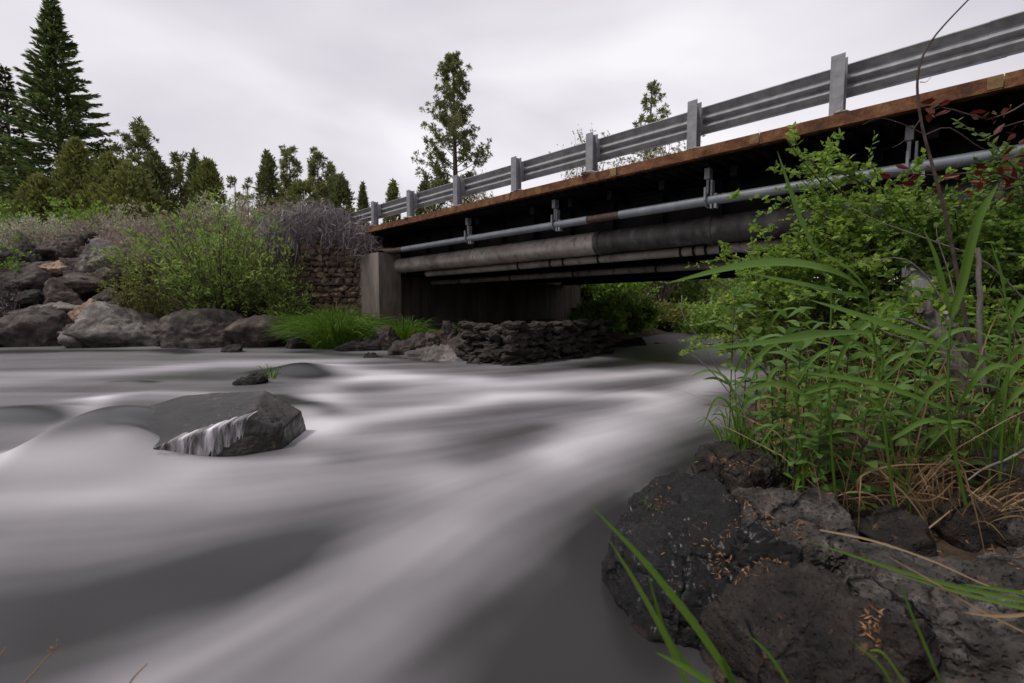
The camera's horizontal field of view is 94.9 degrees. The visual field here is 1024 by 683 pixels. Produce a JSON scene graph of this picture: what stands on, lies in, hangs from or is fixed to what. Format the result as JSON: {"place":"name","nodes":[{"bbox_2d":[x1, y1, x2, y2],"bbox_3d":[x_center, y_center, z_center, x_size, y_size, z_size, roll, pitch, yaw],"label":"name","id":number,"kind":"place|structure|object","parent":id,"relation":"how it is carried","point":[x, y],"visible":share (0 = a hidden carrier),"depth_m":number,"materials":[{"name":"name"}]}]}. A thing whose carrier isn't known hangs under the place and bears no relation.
{"place":"outdoors","nodes":[
{"label":"outdoors","id":0,"kind":"place"},
{"bbox_2d":[0,331,788,682],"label":"river","id":1,"kind":"structure","parent":0,"point":[394,519],"depth_m":2.49,"materials":[{"name":"liquid"}]},
{"bbox_2d":[147,391,305,456],"bbox_3d":[-2.497,0.878,3.693,1.491,0.840,1.358,0,4,0],"label":"boulder","id":2,"kind":"object","parent":1,"relation":"in","point":[273,422],"visible":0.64,"depth_m":3.66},
{"bbox_2d":[170,411,256,455],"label":"waterfall","id":3,"kind":"structure","parent":2,"relation":"attached to","point":[208,437],"depth_m":3.38,"materials":[{"name":"liquid"}]},
{"bbox_2d":[601,469,742,650],"bbox_3d":[0.679,1.044,1.837,0.697,0.942,0.797,0,4,0],"label":"rock","id":4,"kind":"object","parent":1,"relation":"in","point":[680,565],"visible":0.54,"depth_m":1.70,"materials":[{"name":"stone"}]},
{"bbox_2d":[733,521,803,568],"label":"rock","id":5,"kind":"object","parent":4,"relation":"on","point":[753,540],"visible":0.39,"depth_m":1.55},
{"bbox_2d":[731,486,858,575],"bbox_3d":[1.042,0.834,1.733,0.507,0.548,0.463,2,4,22],"label":"rock","id":6,"kind":"object","parent":4,"relation":"on","point":[809,513],"visible":0.29,"depth_m":1.66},
{"bbox_2d":[0,0,1023,301],"label":"sky","id":7,"kind":"structure","parent":0,"point":[232,81],"materials":[{"name":"white"}]},
{"bbox_2d":[24,238,1023,560],"bbox_3d":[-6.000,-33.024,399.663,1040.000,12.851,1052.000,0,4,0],"label":"ground","id":8,"kind":"structure","parent":0,"point":[946,548],"depth_m":2.63,"materials":[{"name":"soil"}]},
{"bbox_2d":[0,63,31,205],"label":"spruce tree","id":9,"kind":"object","parent":8,"relation":"on","point":[5,104],"visible":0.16,"depth_m":31.76,"materials":[{"name":"green plant"}]},
{"bbox_2d":[0,263,54,294],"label":"boulder","id":10,"kind":"object","parent":8,"relation":"on","point":[27,277],"visible":0.54,"depth_m":15.00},
{"bbox_2d":[24,261,54,265],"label":"boulder","id":11,"kind":"object","parent":10,"relation":"on","point":[38,263],"visible":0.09,"depth_m":15.85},
{"bbox_2d":[55,234,85,260],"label":"boulder","id":12,"kind":"object","parent":11,"relation":"on","point":[66,247],"visible":0.52,"depth_m":16.28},
{"bbox_2d":[0,213,59,250],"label":"sagebrush","id":13,"kind":"object","parent":8,"relation":"on","point":[10,243],"visible":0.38,"depth_m":18.40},
{"bbox_2d":[0,170,62,237],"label":"juniper tree","id":14,"kind":"object","parent":8,"relation":"on","point":[30,196],"visible":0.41,"depth_m":23.03,"materials":[{"name":"green plant"}]},
{"bbox_2d":[0,305,72,346],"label":"boulder","id":15,"kind":"object","parent":8,"relation":"on","point":[39,326],"visible":0.65,"depth_m":13.42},
{"bbox_2d":[6,300,85,314],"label":"boulder","id":16,"kind":"object","parent":8,"relation":"on","point":[66,307],"visible":0.34,"depth_m":14.19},
{"bbox_2d":[42,277,86,304],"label":"boulder","id":17,"kind":"object","parent":16,"relation":"on","point":[55,289],"visible":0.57,"depth_m":14.55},
{"bbox_2d":[63,272,108,297],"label":"boulder","id":18,"kind":"object","parent":17,"relation":"on","point":[84,284],"visible":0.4,"depth_m":14.96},
{"bbox_2d":[0,211,96,245],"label":"sagebrush","id":19,"kind":"object","parent":8,"relation":"on","point":[21,232],"visible":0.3,"depth_m":18.46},
{"bbox_2d":[0,0,117,246],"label":"spruce tree","id":20,"kind":"object","parent":8,"relation":"on","point":[51,38],"visible":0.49,"depth_m":28.11,"materials":[{"name":"green plant"}]},
{"bbox_2d":[40,135,107,223],"bbox_3d":[-22.695,-7.460,24.697,3.927,6.528,3.688,4,5,41],"label":"juniper tree","id":21,"kind":"object","parent":8,"relation":"on","point":[73,158],"visible":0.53,"depth_m":23.91,"materials":[{"name":"green plant"}]},
{"bbox_2d":[32,207,129,243],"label":"sagebrush","id":22,"kind":"object","parent":8,"relation":"on","point":[77,231],"visible":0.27,"depth_m":18.33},
{"bbox_2d":[61,150,144,226],"bbox_3d":[-20.958,-7.040,24.450,4.283,5.822,3.816,0,4,0],"label":"juniper tree","id":23,"kind":"object","parent":8,"relation":"on","point":[106,160],"visible":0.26,"depth_m":23.71,"materials":[{"name":"green plant"}]},
{"bbox_2d":[74,238,133,276],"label":"boulder","id":24,"kind":"object","parent":8,"relation":"on","point":[85,257],"visible":0.48,"depth_m":15.85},
{"bbox_2d":[57,300,162,347],"bbox_3d":[-11.248,-0.232,13.899,2.756,1.950,2.476,0,4,0],"label":"boulder","id":25,"kind":"object","parent":8,"relation":"on","point":[106,323],"visible":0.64,"depth_m":13.29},
{"bbox_2d":[82,159,172,234],"bbox_3d":[-18.731,-6.519,23.035,3.759,4.990,4.276,0,4,0],"label":"juniper tree","id":26,"kind":"object","parent":8,"relation":"on","point":[133,180],"visible":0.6,"depth_m":22.47,"materials":[{"name":"green plant"}]},
{"bbox_2d":[87,249,200,322],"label":"willow bush","id":27,"kind":"object","parent":8,"relation":"on","point":[142,303],"visible":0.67,"depth_m":14.27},
{"bbox_2d":[105,116,186,235],"bbox_3d":[-22.968,-9.357,29.405,4.362,9.291,4.638,-2,5,-26],"label":"pine tree","id":28,"kind":"object","parent":8,"relation":"on","point":[141,140],"visible":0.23,"depth_m":28.86,"materials":[{"name":"green plant"}]},
{"bbox_2d":[135,148,185,230],"bbox_3d":[-19.985,-7.630,26.412,3.519,6.535,3.157,-2,4,-25],"label":"juniper tree","id":29,"kind":"object","parent":8,"relation":"on","point":[156,167],"visible":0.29,"depth_m":26.26,"materials":[{"name":"green plant"}]},
{"bbox_2d":[127,205,232,251],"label":"sagebrush","id":30,"kind":"object","parent":8,"relation":"on","point":[186,218],"visible":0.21,"depth_m":18.20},
{"bbox_2d":[167,150,202,231],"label":"pine tree","id":31,"kind":"object","parent":8,"relation":"on","point":[178,170],"visible":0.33,"depth_m":30.14,"materials":[{"name":"green plant"}]},
{"bbox_2d":[78,186,301,317],"bbox_3d":[-9.425,-2.461,14.787,7.570,4.787,4.485,0,4,0],"label":"willow bush","id":32,"kind":"object","parent":8,"relation":"on","point":[234,297],"visible":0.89,"depth_m":14.04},
{"bbox_2d":[159,308,245,348],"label":"boulder","id":33,"kind":"object","parent":8,"relation":"on","point":[197,328],"visible":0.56,"depth_m":12.96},
{"bbox_2d":[185,155,230,246],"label":"juniper tree","id":34,"kind":"object","parent":8,"relation":"on","point":[206,174],"visible":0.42,"depth_m":26.07,"materials":[{"name":"green plant"}]},
{"bbox_2d":[222,314,287,347],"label":"boulder","id":35,"kind":"object","parent":8,"relation":"on","point":[246,332],"visible":0.5,"depth_m":13.05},
{"bbox_2d":[252,149,280,222],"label":"juniper tree","id":36,"kind":"object","parent":8,"relation":"on","point":[266,178],"visible":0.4,"depth_m":32.83,"materials":[{"name":"green plant"}]},
{"bbox_2d":[245,253,315,321],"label":"willow bush","id":37,"kind":"object","parent":8,"relation":"on","point":[282,307],"visible":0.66,"depth_m":14.21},
{"bbox_2d":[268,144,304,208],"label":"pine tree","id":38,"kind":"object","parent":8,"relation":"on","point":[286,181],"visible":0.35,"depth_m":32.81,"materials":[{"name":"green plant"}]},
{"bbox_2d":[279,177,330,235],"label":"juniper tree","id":39,"kind":"object","parent":8,"relation":"on","point":[300,187],"visible":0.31,"depth_m":25.13,"materials":[{"name":"green plant"}]},
{"bbox_2d":[247,193,391,285],"bbox_3d":[-6.135,-3.032,14.749,5.060,3.157,2.264,0,4,0],"label":"dead brush","id":40,"kind":"object","parent":8,"relation":"on","point":[307,223],"visible":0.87,"depth_m":14.27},
{"bbox_2d":[304,145,336,208],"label":"pine tree","id":41,"kind":"object","parent":8,"relation":"on","point":[314,162],"visible":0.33,"depth_m":30.04,"materials":[{"name":"green plant"}]},
{"bbox_2d":[259,301,401,348],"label":"grass tuft","id":42,"kind":"object","parent":8,"relation":"on","point":[333,329],"visible":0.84,"depth_m":12.49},
{"bbox_2d":[299,284,361,318],"bbox_3d":[-5.474,-1.031,15.033,2.288,1.534,1.224,0,4,0],"label":"gabion basket","id":43,"kind":"object","parent":8,"relation":"on","point":[342,294],"visible":0.51,"depth_m":14.52,"materials":[{"name":"stone"}]},
{"bbox_2d":[297,243,375,285],"bbox_3d":[-5.497,-2.420,14.943,2.320,1.330,1.206,0,4,0],"label":"gabion basket","id":44,"kind":"object","parent":43,"relation":"on","point":[328,272],"visible":0.85,"depth_m":14.44,"materials":[{"name":"stone"}]},
{"bbox_2d":[322,171,360,228],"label":"juniper tree","id":45,"kind":"object","parent":8,"relation":"on","point":[339,191],"visible":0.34,"depth_m":29.04,"materials":[{"name":"green plant"}]},
{"bbox_2d":[368,314,439,340],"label":"grass tuft","id":46,"kind":"object","parent":8,"relation":"on","point":[405,332],"visible":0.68,"depth_m":12.62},
{"bbox_2d":[403,344,462,360],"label":"boulder","id":47,"kind":"object","parent":8,"relation":"on","point":[441,352],"visible":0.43,"depth_m":10.02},
{"bbox_2d":[411,50,493,211],"bbox_3d":[-4.015,-12.719,35.235,6.518,17.636,5.438,-4,6,-43],"label":"pine tree","id":48,"kind":"object","parent":8,"relation":"on","point":[452,62],"visible":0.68,"depth_m":34.49,"materials":[{"name":"green plant"}]},
{"bbox_2d":[357,250,580,335],"bbox_3d":[-0.820,-1.542,18.121,1.920,3.700,10.661,4,6,44],"label":"bridge abutment","id":49,"kind":"object","parent":8,"relation":"on","point":[387,289],"visible":0.42,"depth_m":16.31,"materials":[{"name":"concrete"}]},
{"bbox_2d":[367,69,1023,284],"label":"road bridge","id":50,"kind":"structure","parent":49,"relation":"on","point":[743,163],"depth_m":7.64,"materials":[{"name":"metal"}]},
{"bbox_2d":[342,11,1023,226],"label":"guardrail","id":51,"kind":"object","parent":50,"relation":"on","point":[838,83],"visible":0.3,"depth_m":6.75,"materials":[{"name":"metal"}]},
{"bbox_2d":[375,125,1023,253],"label":"conduit pipe","id":52,"kind":"object","parent":50,"relation":"hanging from","point":[712,200],"visible":0.94,"depth_m":7.29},
{"bbox_2d":[425,217,1012,276],"bbox_3d":[2.416,-1.622,8.854,13.696,0.200,0.200,4,6,44],"label":"thin pipe","id":53,"kind":"object","parent":50,"relation":"attached to","point":[697,250],"visible":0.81,"depth_m":9.12,"materials":[{"name":"black metal"}]},
{"bbox_2d":[394,178,999,272],"bbox_3d":[1.817,-1.918,9.087,14.886,0.464,0.464,4,6,44],"label":"pipe","id":54,"kind":"object","parent":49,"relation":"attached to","point":[714,229],"depth_m":8.40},
{"bbox_2d":[455,318,614,365],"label":"stone wall","id":55,"kind":"structure","parent":8,"relation":"on","point":[508,343],"depth_m":9.64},
{"bbox_2d":[565,294,633,334],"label":"leafy bush","id":56,"kind":"object","parent":8,"relation":"on","point":[591,311],"visible":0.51,"depth_m":16.84,"materials":[{"name":"green plant"}]},
{"bbox_2d":[584,290,665,331],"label":"leafy bush","id":57,"kind":"object","parent":8,"relation":"on","point":[641,312],"visible":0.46,"depth_m":18.38,"materials":[{"name":"green plant"}]},
{"bbox_2d":[601,111,705,305],"bbox_3d":[8.844,-7.877,29.197,8.120,12.133,8.367,0,4,0],"label":"tree","id":58,"kind":"object","parent":8,"relation":"on","point":[662,292],"visible":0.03,"depth_m":29.45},
{"bbox_2d":[627,79,680,292],"bbox_3d":[9.520,-10.241,33.556,4.227,15.904,4.790,-1,4,-9],"label":"pine tree","id":59,"kind":"object","parent":8,"relation":"on","point":[653,87],"visible":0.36,"depth_m":32.63,"materials":[{"name":"green plant"}]},
{"bbox_2d":[588,503,736,682],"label":"grass clump","id":60,"kind":"object","parent":8,"relation":"on","point":[698,630],"visible":1,"depth_m":0.84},
{"bbox_2d":[643,294,691,329],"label":"leafy bush","id":61,"kind":"object","parent":8,"relation":"on","point":[672,316],"visible":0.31,"depth_m":21.17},
{"bbox_2d":[653,278,738,306],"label":"leafy bush","id":62,"kind":"object","parent":8,"relation":"on","point":[692,293],"visible":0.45,"depth_m":31.91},
{"bbox_2d":[674,307,763,334],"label":"leafy bush","id":63,"kind":"object","parent":8,"relation":"on","point":[712,328],"visible":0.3,"depth_m":19.58,"materials":[{"name":"green plant"}]},
{"bbox_2d":[685,438,799,493],"bbox_3d":[1.191,0.808,2.423,0.452,0.564,0.480,-1,4,-14],"label":"rock","id":64,"kind":"object","parent":8,"relation":"on","point":[764,476],"visible":0.38,"depth_m":2.29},
{"bbox_2d":[695,396,794,450],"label":"grass tuft","id":65,"kind":"object","parent":64,"relation":"on","point":[744,433],"visible":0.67,"depth_m":2.48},
{"bbox_2d":[689,334,807,462],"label":"reed grass","id":66,"kind":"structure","parent":8,"relation":"on","point":[747,403],"depth_m":2.35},
{"bbox_2d":[678,271,828,379],"bbox_3d":[2.919,-0.118,5.439,2.176,1.380,1.566,-1,4,-17],"label":"streamside shrub","id":67,"kind":"object","parent":8,"relation":"on","point":[726,337],"visible":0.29,"depth_m":5.30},
{"bbox_2d":[749,307,815,451],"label":"leafy herb","id":68,"kind":"object","parent":8,"relation":"on","point":[781,363],"visible":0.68,"depth_m":2.41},
{"bbox_2d":[682,218,916,382],"bbox_3d":[2.545,-0.332,3.977,1.918,1.494,1.684,0,4,0],"label":"streamside shrub","id":69,"kind":"object","parent":8,"relation":"on","point":[777,289],"visible":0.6,"depth_m":3.75,"materials":[{"name":"green plant"}]},
{"bbox_2d":[766,339,836,490],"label":"leafy herb","id":70,"kind":"object","parent":8,"relation":"on","point":[801,345],"visible":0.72,"depth_m":2.19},
{"bbox_2d":[700,559,911,682],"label":"rock","id":71,"kind":"object","parent":8,"relation":"on","point":[800,623],"visible":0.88,"depth_m":1.28,"materials":[{"name":"stone"}]},
{"bbox_2d":[878,613,947,682],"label":"rock","id":72,"kind":"object","parent":71,"relation":"on","point":[902,647],"visible":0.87,"depth_m":1.11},
{"bbox_2d":[757,345,874,492],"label":"reed grass","id":73,"kind":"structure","parent":8,"relation":"on","point":[816,400],"depth_m":2.00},
{"bbox_2d":[736,151,897,501],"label":"reed grass","id":74,"kind":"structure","parent":8,"relation":"on","point":[863,326],"depth_m":1.89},
{"bbox_2d":[788,389,859,491],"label":"leafy herb","id":75,"kind":"object","parent":8,"relation":"on","point":[820,426],"visible":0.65,"depth_m":1.98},
{"bbox_2d":[800,369,865,492],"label":"leafy herb","id":76,"kind":"object","parent":8,"relation":"on","point":[813,445],"visible":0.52,"depth_m":2.03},
{"bbox_2d":[799,426,890,483],"bbox_3d":[1.810,0.748,2.582,0.514,0.545,0.326,0,4,0],"label":"rock","id":77,"kind":"object","parent":8,"relation":"on","point":[852,435],"visible":0.09,"depth_m":2.47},
{"bbox_2d":[815,320,885,503],"bbox_3d":[1.567,0.334,2.192,0.310,0.867,0.299,2,5,30],"label":"leafy herb","id":78,"kind":"object","parent":8,"relation":"on","point":[845,324],"visible":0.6,"depth_m":2.17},
{"bbox_2d":[685,260,1023,556],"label":"undergrowth","id":79,"kind":"object","parent":8,"relation":"on","point":[899,453],"visible":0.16,"depth_m":2.13,"materials":[{"name":"green plant"}]},
{"bbox_2d":[723,121,990,349],"bbox_3d":[2.787,-0.683,3.779,2.027,2.086,1.362,-2,5,-25],"label":"streamside shrub","id":80,"kind":"object","parent":8,"relation":"on","point":[866,240],"visible":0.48,"depth_m":3.67,"materials":[{"name":"green plant"}]},
{"bbox_2d":[829,405,892,518],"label":"leafy herb","id":81,"kind":"object","parent":8,"relation":"on","point":[854,476],"visible":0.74,"depth_m":1.99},
{"bbox_2d":[743,367,1023,557],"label":"litter","id":82,"kind":"object","parent":8,"relation":"on","point":[941,501],"visible":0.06,"depth_m":2.15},
{"bbox_2d":[816,302,954,461],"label":"reed grass","id":83,"kind":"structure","parent":8,"relation":"on","point":[895,355],"depth_m":2.38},
{"bbox_2d":[805,322,973,500],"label":"reed grass","id":84,"kind":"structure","parent":8,"relation":"on","point":[900,362],"depth_m":1.93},
{"bbox_2d":[757,277,1023,483],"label":"undergrowth","id":85,"kind":"object","parent":8,"relation":"on","point":[936,366],"visible":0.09,"depth_m":3.12,"materials":[{"name":"green plant"}]},
{"bbox_2d":[856,504,938,556],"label":"rock","id":86,"kind":"object","parent":8,"relation":"on","point":[892,525],"visible":0.41,"depth_m":1.73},
{"bbox_2d":[666,247,895,505],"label":"reed grass","id":87,"kind":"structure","parent":86,"relation":"on","point":[800,336],"depth_m":1.67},
{"bbox_2d":[868,383,927,480],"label":"leafy herb","id":88,"kind":"object","parent":8,"relation":"on","point":[901,418],"visible":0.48,"depth_m":2.26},
{"bbox_2d":[812,437,1021,503],"bbox_3d":[1.756,0.549,2.140,0.755,0.195,0.759,2,5,29],"label":"grass tuft","id":89,"kind":"object","parent":8,"relation":"on","point":[919,472],"visible":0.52,"depth_m":2.08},
{"bbox_2d":[813,254,1023,395],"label":"streamside shrub","id":90,"kind":"object","parent":8,"relation":"on","point":[930,295],"visible":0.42,"depth_m":3.11,"materials":[{"name":"green plant"}]},
{"bbox_2d":[847,327,1001,513],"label":"reed grass","id":91,"kind":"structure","parent":8,"relation":"on","point":[935,386],"depth_m":1.95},
{"bbox_2d":[885,326,965,488],"bbox_3d":[1.854,0.303,2.110,0.275,0.747,0.254,-3,5,-38],"label":"leafy herb","id":92,"kind":"object","parent":8,"relation":"on","point":[925,374],"visible":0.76,"depth_m":2.11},
{"bbox_2d":[837,546,1023,682],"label":"rock","id":93,"kind":"object","parent":8,"relation":"on","point":[986,649],"visible":0.29,"depth_m":1.22,"materials":[{"name":"stone"}]},
{"bbox_2d":[648,454,1023,647],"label":"litter","id":94,"kind":"object","parent":93,"relation":"on","point":[863,615],"visible":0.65,"depth_m":1.58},
{"bbox_2d":[840,539,961,583],"bbox_3d":[1.179,0.738,1.446,0.318,0.217,0.267,0,4,0],"label":"rock","id":95,"kind":"object","parent":93,"relation":"on","point":[875,552],"visible":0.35,"depth_m":1.40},
{"bbox_2d":[803,184,1023,505],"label":"reed grass","id":96,"kind":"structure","parent":93,"relation":"on","point":[964,273],"depth_m":1.64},
{"bbox_2d":[806,540,1023,609],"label":"grass clump","id":97,"kind":"object","parent":93,"relation":"on","point":[987,593],"visible":1,"depth_m":1.18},
{"bbox_2d":[820,529,1023,632],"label":"straw stalks","id":98,"kind":"object","parent":93,"relation":"on","point":[994,616],"visible":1,"depth_m":1.15,"materials":[{"name":"beige plant"}]},
{"bbox_2d":[897,254,969,339],"bbox_3d":[3.365,-0.023,3.680,0.666,1.399,0.474,0,4,0],"label":"boulder","id":99,"kind":"object","parent":8,"relation":"on","point":[921,281],"visible":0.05,"depth_m":3.59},
{"bbox_2d":[844,165,1023,342],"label":"streamside shrub","id":100,"kind":"object","parent":8,"relation":"on","point":[960,232],"visible":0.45,"depth_m":3.40,"materials":[{"name":"green plant"}]},
{"bbox_2d":[846,458,1023,537],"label":"grass tuft","id":101,"kind":"object","parent":8,"relation":"on","point":[974,499],"visible":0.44,"depth_m":1.95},
{"bbox_2d":[863,0,1009,419],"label":"bare sapling","id":102,"kind":"object","parent":8,"relation":"on","point":[956,271],"visible":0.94,"depth_m":2.15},
{"bbox_2d":[872,395,1023,478],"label":"grass tuft","id":103,"kind":"object","parent":8,"relation":"on","point":[947,453],"visible":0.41,"depth_m":2.16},
{"bbox_2d":[876,302,1023,420],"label":"weathered snag","id":104,"kind":"object","parent":8,"relation":"on","point":[929,312],"visible":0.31,"depth_m":2.43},
{"bbox_2d":[975,247,986,382],"bbox_3d":[2.342,-0.122,2.346,0.100,0.688,0.032,0,4,0],"label":"dead stick","id":105,"kind":"object","parent":104,"relation":"on","point":[979,311],"visible":0.73,"depth_m":2.34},
{"bbox_2d":[880,98,1023,204],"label":"red leaved shrub","id":106,"kind":"object","parent":8,"relation":"on","point":[1011,178],"visible":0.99,"depth_m":2.64,"materials":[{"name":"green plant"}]},
{"bbox_2d":[922,343,1000,492],"bbox_3d":[1.942,0.335,2.051,0.301,0.666,0.235,-2,5,-31],"label":"leafy herb","id":107,"kind":"object","parent":8,"relation":"on","point":[967,374],"visible":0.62,"depth_m":2.04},
{"bbox_2d":[927,496,1004,552],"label":"rock","id":108,"kind":"object","parent":8,"relation":"on","point":[954,527],"visible":0.36,"depth_m":1.88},
{"bbox_2d":[923,342,1023,493],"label":"reed grass","id":109,"kind":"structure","parent":8,"relation":"on","point":[1019,363],"depth_m":1.98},
{"bbox_2d":[946,116,1023,341],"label":"streamside shrub","id":110,"kind":"object","parent":8,"relation":"on","point":[1014,268],"visible":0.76,"depth_m":3.34,"materials":[{"name":"green plant"}]},
{"bbox_2d":[953,241,1023,479],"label":"reed grass","id":111,"kind":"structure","parent":8,"relation":"on","point":[1018,391],"depth_m":1.91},
{"bbox_2d":[956,397,1023,478],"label":"grass tuft","id":112,"kind":"object","parent":8,"relation":"on","point":[1012,441],"visible":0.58,"depth_m":2.02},
{"bbox_2d":[965,448,1023,486],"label":"stone","id":113,"kind":"object","parent":8,"relation":"on","point":[1018,471],"visible":0.55,"depth_m":2.02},
{"bbox_2d":[997,507,1023,555],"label":"rock","id":114,"kind":"object","parent":8,"relation":"on","point":[1013,526],"visible":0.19,"depth_m":1.81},
{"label":"bridge abutment","id":115,"kind":"object","parent":8,"relation":"on","visible":0},
{"bbox_2d":[431,245,1015,284],"bbox_3d":[2.794,-1.668,10.363,15.276,0.346,0.176,4,6,44],"label":"pipe","id":116,"kind":"object","parent":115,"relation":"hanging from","point":[657,268],"visible":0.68,"depth_m":11.16,"materials":[{"name":"black metal"}]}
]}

